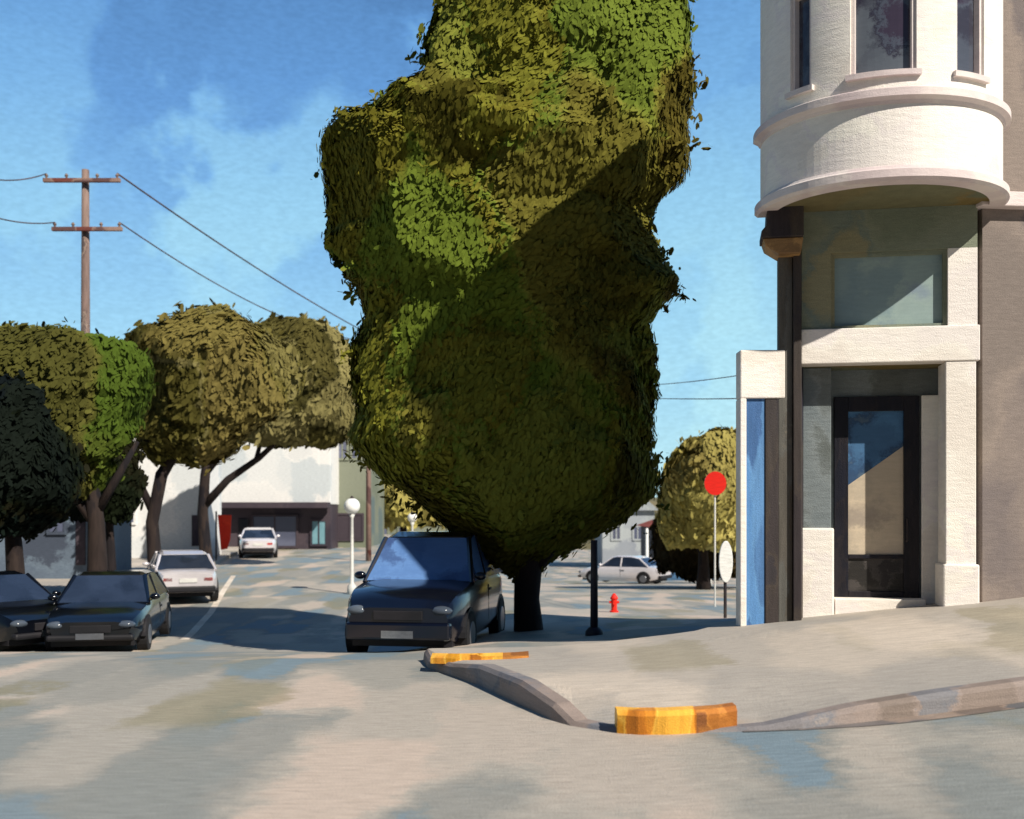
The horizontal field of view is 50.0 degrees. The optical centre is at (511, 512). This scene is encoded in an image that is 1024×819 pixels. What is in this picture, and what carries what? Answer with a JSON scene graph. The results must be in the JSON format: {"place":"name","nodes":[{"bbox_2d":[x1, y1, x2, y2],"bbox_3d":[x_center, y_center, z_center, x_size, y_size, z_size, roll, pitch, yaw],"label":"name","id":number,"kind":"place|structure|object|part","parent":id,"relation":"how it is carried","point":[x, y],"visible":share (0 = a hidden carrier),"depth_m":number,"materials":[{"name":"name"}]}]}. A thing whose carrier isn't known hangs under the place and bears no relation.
{"place":"outdoors","nodes":[
{"label":"outdoors","id":0,"kind":"place"},
{"bbox_2d":[0,547,238,649],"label":"pavement","id":1,"kind":"structure","parent":0,"point":[50,585],"depth_m":42.28,"materials":[{"name":"concrete"}]},
{"bbox_2d":[0,369,91,573],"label":"street tree","id":2,"kind":"object","parent":1,"relation":"on","point":[42,468],"visible":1,"depth_m":24.33,"materials":[{"name":"green plant"}]},
{"bbox_2d":[0,316,160,570],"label":"street tree","id":3,"kind":"object","parent":1,"relation":"on","point":[99,391],"visible":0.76,"depth_m":26.08,"materials":[{"name":"green plant"}]},
{"bbox_2d":[43,169,122,332],"bbox_3d":[-15.545,-4.858,39.955,2.855,15.267,0.510,0,0,0],"label":"utility pole","id":4,"kind":"object","parent":1,"relation":"on","point":[85,228],"visible":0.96,"depth_m":39.86,"materials":[{"name":"brown wood"}]},
{"bbox_2d":[0,173,45,180],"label":"wire","id":5,"kind":"object","parent":4,"relation":"attached to","point":[22,179],"visible":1,"depth_m":38.08,"materials":[{"name":"black metal"}]},
{"bbox_2d":[0,218,54,223],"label":"wire","id":6,"kind":"object","parent":4,"relation":"attached to","point":[26,222],"visible":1,"depth_m":37.48,"materials":[{"name":"black metal"}]},
{"bbox_2d":[120,222,350,338],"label":"wire","id":7,"kind":"object","parent":4,"relation":"attached to","point":[197,272],"visible":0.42,"depth_m":45.31,"materials":[{"name":"black metal"}]},
{"bbox_2d":[117,173,357,327],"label":"wire","id":8,"kind":"object","parent":4,"relation":"attached to","point":[131,183],"visible":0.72,"depth_m":47.19,"materials":[{"name":"black metal"}]},
{"bbox_2d":[67,439,148,569],"bbox_3d":[-11.764,0.241,30.965,2.756,5.293,2.386,0,0,-30],"label":"street tree","id":9,"kind":"object","parent":1,"relation":"on","point":[124,503],"visible":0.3,"depth_m":30.63,"materials":[{"name":"green plant"}]},
{"bbox_2d":[132,439,220,557],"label":"row house","id":10,"kind":"structure","parent":1,"relation":"on","point":[178,525],"depth_m":50.00,"materials":[{"name":"paint"}]},
{"bbox_2d":[132,511,135,524],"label":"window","id":11,"kind":"structure","parent":10,"relation":"in","point":[134,517],"depth_m":49.92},
{"bbox_2d":[192,515,198,545],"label":"door","id":12,"kind":"structure","parent":10,"relation":"in","point":[195,542],"depth_m":49.97,"materials":[{"name":"black wood"}]},
{"bbox_2d":[122,297,308,569],"bbox_3d":[-9.479,-1.969,35.041,6.036,9.537,4.166,0,0,0],"label":"street tree","id":13,"kind":"object","parent":1,"relation":"on","point":[228,379],"visible":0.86,"depth_m":33.81,"materials":[{"name":"green plant"}]},
{"bbox_2d":[215,511,231,559],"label":"banner","id":14,"kind":"object","parent":1,"relation":"on","point":[224,522],"visible":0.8,"depth_m":47.98,"materials":[{"name":"red fabric"}]},
{"bbox_2d":[197,311,355,559],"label":"street tree","id":15,"kind":"object","parent":1,"relation":"on","point":[320,416],"visible":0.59,"depth_m":42.95,"materials":[{"name":"green plant"}]},
{"bbox_2d":[0,0,776,496],"label":"sky","id":16,"kind":"structure","parent":0,"point":[216,110],"materials":[{"name":"blue"}]},
{"bbox_2d":[0,534,1023,818],"bbox_3d":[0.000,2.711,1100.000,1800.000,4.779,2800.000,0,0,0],"label":"road","id":17,"kind":"structure","parent":0,"point":[262,692],"depth_m":8.00,"materials":[{"name":"grey asphalt"}]},
{"bbox_2d":[0,570,60,645],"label":"parked car","id":18,"kind":"object","parent":17,"relation":"on","point":[27,606],"visible":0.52,"depth_m":20.46,"materials":[{"name":"black paint"}]},
{"bbox_2d":[0,517,131,578],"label":"row house","id":19,"kind":"structure","parent":17,"relation":"on","point":[60,552],"depth_m":38.00,"materials":[{"name":"grey paint"}]},
{"bbox_2d":[46,521,66,534],"bbox_3d":[-15.746,0.164,37.970,0.689,1.182,0.100,0,0,0],"label":"window","id":20,"kind":"structure","parent":19,"relation":"in","point":[61,529],"depth_m":37.92,"materials":[{"name":"grey glass"}]},
{"bbox_2d":[76,521,84,564],"bbox_3d":[-14.924,0.904,37.990,0.329,1.808,0.060,0,0,0],"label":"door","id":21,"kind":"structure","parent":19,"relation":"in","point":[80,527],"depth_m":37.96,"materials":[{"name":"brown wood"}]},
{"bbox_2d":[44,570,171,651],"bbox_3d":[-7.949,1.880,21.895,2.050,1.435,4.630,0,0,-10],"label":"parked car","id":22,"kind":"object","parent":17,"relation":"on","point":[110,607],"visible":0.98,"depth_m":20.57,"materials":[{"name":"black paint"}]},
{"bbox_3d":[-7.150,1.452,21.599,0.195,0.478,1.070,0,0,-10],"label":"side window","id":23,"kind":"part","parent":22,"relation":"part of","materials":[{"name":"grey glass"}]},
{"bbox_3d":[-7.377,1.457,22.900,0.191,0.468,1.370,0,0,-10],"label":"side window","id":24,"kind":"part","parent":22,"relation":"part of","materials":[{"name":"grey glass"}]},
{"bbox_2d":[143,550,218,600],"bbox_3d":[-9.902,1.825,32.805,2.050,1.435,4.630,0,0,-22],"label":"parked car","id":25,"kind":"object","parent":17,"relation":"on","point":[187,573],"visible":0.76,"depth_m":31.09,"materials":[{"name":"white paint"}]},
{"bbox_3d":[-10.252,1.402,31.703,0.191,0.468,1.370,0,0,-22],"label":"side window","id":26,"kind":"part","parent":25,"relation":"part of","materials":[{"name":"grey glass"}]},
{"bbox_3d":[-9.385,1.417,31.525,1.564,0.410,0.564,0,0,-22],"label":"rear window","id":27,"kind":"part","parent":25,"relation":"part of","materials":[{"name":"blue glass"}]},
{"bbox_2d":[180,576,234,639],"bbox_3d":[-8.541,2.495,31.807,0.245,0.297,18.794,0,0,-11],"label":"road marking","id":28,"kind":"object","parent":17,"relation":"on","point":[200,623],"visible":0.97,"depth_m":28.63,"materials":[{"name":"white paint"}]},
{"bbox_2d":[238,527,279,557],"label":"parked car","id":29,"kind":"object","parent":17,"relation":"on","point":[258,540],"visible":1,"depth_m":52.10,"materials":[{"name":"white paint"}]},
{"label":"rear window","id":30,"kind":"part","parent":29,"relation":"part of","materials":[{"name":"blue glass"}]},
{"bbox_2d":[221,442,338,548],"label":"shop building","id":31,"kind":"structure","parent":17,"relation":"on","point":[291,498],"depth_m":62.00,"materials":[{"name":"white paint"}]},
{"bbox_2d":[238,518,248,546],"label":"shop door","id":32,"kind":"structure","parent":31,"relation":"in","point":[243,523],"depth_m":62.18,"materials":[{"name":"black paint"}]},
{"bbox_2d":[251,514,297,547],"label":"shop window","id":33,"kind":"structure","parent":31,"relation":"in","point":[284,525],"depth_m":62.18,"materials":[{"name":"grey glass"}]},
{"bbox_2d":[310,519,327,545],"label":"shop window","id":34,"kind":"structure","parent":31,"relation":"in","point":[318,527],"depth_m":62.18,"materials":[{"name":"teal glass"}]},
{"bbox_2d":[344,496,359,593],"bbox_3d":[-4.956,1.042,34.000,0.500,3.145,0.500,0,0,0],"label":"street lamp","id":35,"kind":"object","parent":17,"relation":"on","point":[351,505],"visible":0.98,"depth_m":33.94,"materials":[{"name":"metal"}]},
{"bbox_2d":[338,441,383,547],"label":"shop building","id":36,"kind":"structure","parent":17,"relation":"on","point":[352,479],"depth_m":65.00,"materials":[{"name":"paint"}]},
{"bbox_2d":[339,441,348,459],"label":"window","id":37,"kind":"structure","parent":36,"relation":"in","point":[343,446],"depth_m":64.96,"materials":[{"name":"grey glass"}]},
{"bbox_2d":[338,513,363,540],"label":"shop window","id":38,"kind":"structure","parent":36,"relation":"in","point":[343,518],"depth_m":64.96,"materials":[{"name":"glass"}]},
{"bbox_2d":[350,444,362,459],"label":"window","id":39,"kind":"structure","parent":36,"relation":"in","point":[351,447],"depth_m":64.91,"materials":[{"name":"grey glass"}]},
{"bbox_2d":[366,466,370,560],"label":"wooden pole","id":40,"kind":"object","parent":17,"relation":"on","point":[368,515],"visible":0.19,"depth_m":49.90,"materials":[{"name":"wood"}]},
{"bbox_2d":[408,511,416,530],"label":"street lamp","id":41,"kind":"object","parent":17,"relation":"on","point":[411,520],"visible":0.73,"depth_m":43.90,"materials":[{"name":"paint"}]},
{"bbox_2d":[384,484,445,531],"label":"street tree","id":42,"kind":"object","parent":17,"relation":"on","point":[394,518],"visible":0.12,"depth_m":78.19,"materials":[{"name":"yellow plant"}]},
{"bbox_2d":[384,525,447,534],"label":"row house","id":43,"kind":"structure","parent":17,"relation":"on","point":[398,530],"depth_m":100.00,"materials":[{"name":"beige paint"}]},
{"bbox_2d":[345,531,504,651],"bbox_3d":[-1.331,1.277,18.295,2.150,1.924,4.530,0,0,9],"label":"parked suv","id":44,"kind":"object","parent":17,"relation":"on","point":[429,589],"visible":0.97,"depth_m":16.89,"materials":[{"name":"paint"}]},
{"bbox_3d":[-0.626,0.723,17.784,0.207,0.713,1.000,0,0,9],"label":"side window","id":45,"kind":"part","parent":44,"relation":"part of","materials":[{"name":"glass"}]},
{"bbox_3d":[-0.397,0.729,19.225,0.204,0.702,1.720,0,0,9],"label":"side window","id":46,"kind":"part","parent":44,"relation":"part of","materials":[{"name":"black glass"}]},
{"bbox_2d":[311,0,710,631],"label":"street tree","id":47,"kind":"object","parent":17,"relation":"on","point":[501,178],"visible":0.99,"depth_m":17.63,"materials":[{"name":"green plant"}]},
{"bbox_2d":[585,540,602,635],"bbox_3d":[1.227,1.168,16.400,0.280,1.520,0.280,0,0,0],"label":"sign post","id":48,"kind":"object","parent":17,"relation":"on","point":[593,629],"visible":0.77,"depth_m":16.35,"materials":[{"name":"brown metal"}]},
{"bbox_2d":[609,593,618,611],"bbox_3d":[2.278,2.028,24.491,0.218,0.460,0.216,0,0,0],"label":"fire hydrant","id":49,"kind":"object","parent":17,"relation":"on","point":[613,602],"visible":0.95,"depth_m":24.45,"materials":[{"name":"red metal"}]},
{"bbox_2d":[578,555,671,583],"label":"parked car","id":50,"kind":"object","parent":17,"relation":"on","point":[640,569],"visible":0.77,"depth_m":55.14,"materials":[{"name":"white paint"}]},
{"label":"side window","id":51,"kind":"part","parent":50,"relation":"part of","materials":[{"name":"grey glass"}]},
{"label":"side window","id":52,"kind":"part","parent":50,"relation":"part of","materials":[{"name":"grey glass"}]},
{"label":"rear window","id":53,"kind":"part","parent":50,"relation":"part of","materials":[{"name":"blue glass"}]},
{"bbox_2d":[594,502,656,565],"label":"row house","id":54,"kind":"structure","parent":17,"relation":"on","point":[623,539],"depth_m":95.00,"materials":[{"name":"white paint"}]},
{"bbox_2d":[611,525,621,540],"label":"window","id":55,"kind":"structure","parent":54,"relation":"in","point":[616,535],"depth_m":94.93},
{"bbox_2d":[632,525,640,540],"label":"window","id":56,"kind":"structure","parent":54,"relation":"in","point":[636,534],"depth_m":94.96,"materials":[{"name":"glass"}]},
{"bbox_2d":[637,520,653,557],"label":"porch","id":57,"kind":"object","parent":54,"relation":"attached to","point":[645,525],"depth_m":80.65,"materials":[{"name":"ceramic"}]},
{"bbox_2d":[645,528,648,556],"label":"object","id":58,"kind":"object","parent":17,"relation":"on","point":[646,546],"visible":0.57,"depth_m":59.92,"materials":[{"name":"white paint"}]},
{"bbox_2d":[615,702,736,734],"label":"kerb block","id":59,"kind":"structure","parent":17,"relation":"on","point":[663,720],"depth_m":8.24,"materials":[{"name":"yellow paint"}]},
{"bbox_2d":[649,573,718,582],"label":"parked car","id":60,"kind":"object","parent":17,"relation":"on","point":[674,577],"visible":0.03,"depth_m":57.20,"materials":[{"name":"blue paint"}]},
{"bbox_2d":[642,517,735,587],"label":"bush","id":61,"kind":"object","parent":17,"relation":"on","point":[683,564],"visible":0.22,"depth_m":44.71,"materials":[{"name":"green plant"}]},
{"bbox_2d":[655,423,735,589],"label":"street tree","id":62,"kind":"object","parent":17,"relation":"on","point":[685,520],"visible":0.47,"depth_m":40.78,"materials":[{"name":"yellow plant"}]},
{"bbox_2d":[704,471,725,606],"bbox_3d":[4.998,0.699,27.026,0.540,3.428,0.092,0,0,0],"label":"round sign","id":63,"kind":"object","parent":17,"relation":"on","point":[715,483],"visible":0.93,"depth_m":26.98,"materials":[{"name":"metal"}]},
{"bbox_2d":[423,649,1023,732],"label":"kerb","id":64,"kind":"structure","parent":17,"relation":"on","point":[534,695],"depth_m":8.60,"materials":[{"name":"concrete"}]},
{"bbox_2d":[719,541,732,617],"bbox_3d":[3.990,1.295,20.527,0.260,1.540,0.105,0,0,0],"label":"oval board","id":65,"kind":"object","parent":17,"relation":"on","point":[725,561],"visible":0.97,"depth_m":20.48,"materials":[{"name":"white metal"}]},
{"bbox_2d":[743,702,1023,731],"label":"gutter","id":66,"kind":"object","parent":17,"relation":"on","point":[950,714],"visible":0.93,"depth_m":8.31,"materials":[{"name":"concrete"}]},
{"bbox_2d":[581,497,657,548],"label":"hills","id":67,"kind":"structure","parent":0,"point":[651,501],"depth_m":179.68,"materials":[{"name":"grey"}]},
{"bbox_2d":[658,398,735,398],"bbox_3d":[4.452,-3.271,31.000,0.021,1.960,18.044,0,0,-4],"label":"wire","id":68,"kind":"object","parent":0,"point":[696,398],"visible":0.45,"depth_m":27.73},
{"bbox_2d":[660,375,735,384],"bbox_3d":[5.139,-3.812,31.000,0.021,1.673,18.070,0,0,-5],"label":"wire","id":69,"kind":"object","parent":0,"point":[698,380],"visible":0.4,"depth_m":30.36,"materials":[{"name":"black metal"}]},
{"bbox_2d":[428,597,1023,724],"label":"pavement","id":70,"kind":"structure","parent":0,"point":[756,673],"depth_m":10.39,"materials":[{"name":"concrete"}]},
{"bbox_2d":[430,651,528,663],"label":"kerb block","id":71,"kind":"structure","parent":70,"relation":"on","point":[440,658],"depth_m":11.81,"materials":[{"name":"yellow paint"}]},
{"bbox_2d":[736,350,784,625],"bbox_3d":[3.014,-0.025,13.275,0.567,3.849,0.290,0,0,0],"label":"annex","id":72,"kind":"object","parent":70,"relation":"on","point":[760,382],"visible":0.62,"depth_m":13.15,"materials":[{"name":"beige paint"}]},
{"bbox_2d":[753,0,1023,621],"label":"corner building","id":73,"kind":"structure","parent":70,"relation":"on","point":[888,138],"depth_m":12.87,"materials":[{"name":"paint"}]},
{"bbox_2d":[784,0,813,99],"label":"bay window","id":74,"kind":"structure","parent":73,"relation":"in","point":[801,9],"depth_m":12.41,"materials":[{"name":"grey glass"}]},
{"bbox_2d":[834,396,918,597],"bbox_3d":[4.507,-0.196,13.579,1.008,2.482,0.172,0,0,10],"label":"door","id":75,"kind":"structure","parent":73,"relation":"in","point":[876,438],"depth_m":13.59,"materials":[{"name":"black paint"}]},
{"bbox_2d":[845,0,921,82],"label":"bay window","id":76,"kind":"structure","parent":73,"relation":"in","point":[883,32],"depth_m":11.89,"materials":[{"name":"grey glass"}]},
{"bbox_2d":[831,249,946,328],"bbox_3d":[4.477,-2.646,13.083,1.323,0.910,0.100,0,0,10],"label":"transom window","id":77,"kind":"structure","parent":73,"relation":"in","point":[897,288],"depth_m":13.09,"materials":[{"name":"teal glass"}]},
{"bbox_2d":[953,0,990,84],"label":"bay window","id":78,"kind":"structure","parent":73,"relation":"in","point":[968,12],"depth_m":11.99,"materials":[{"name":"grey glass"}]}
]}

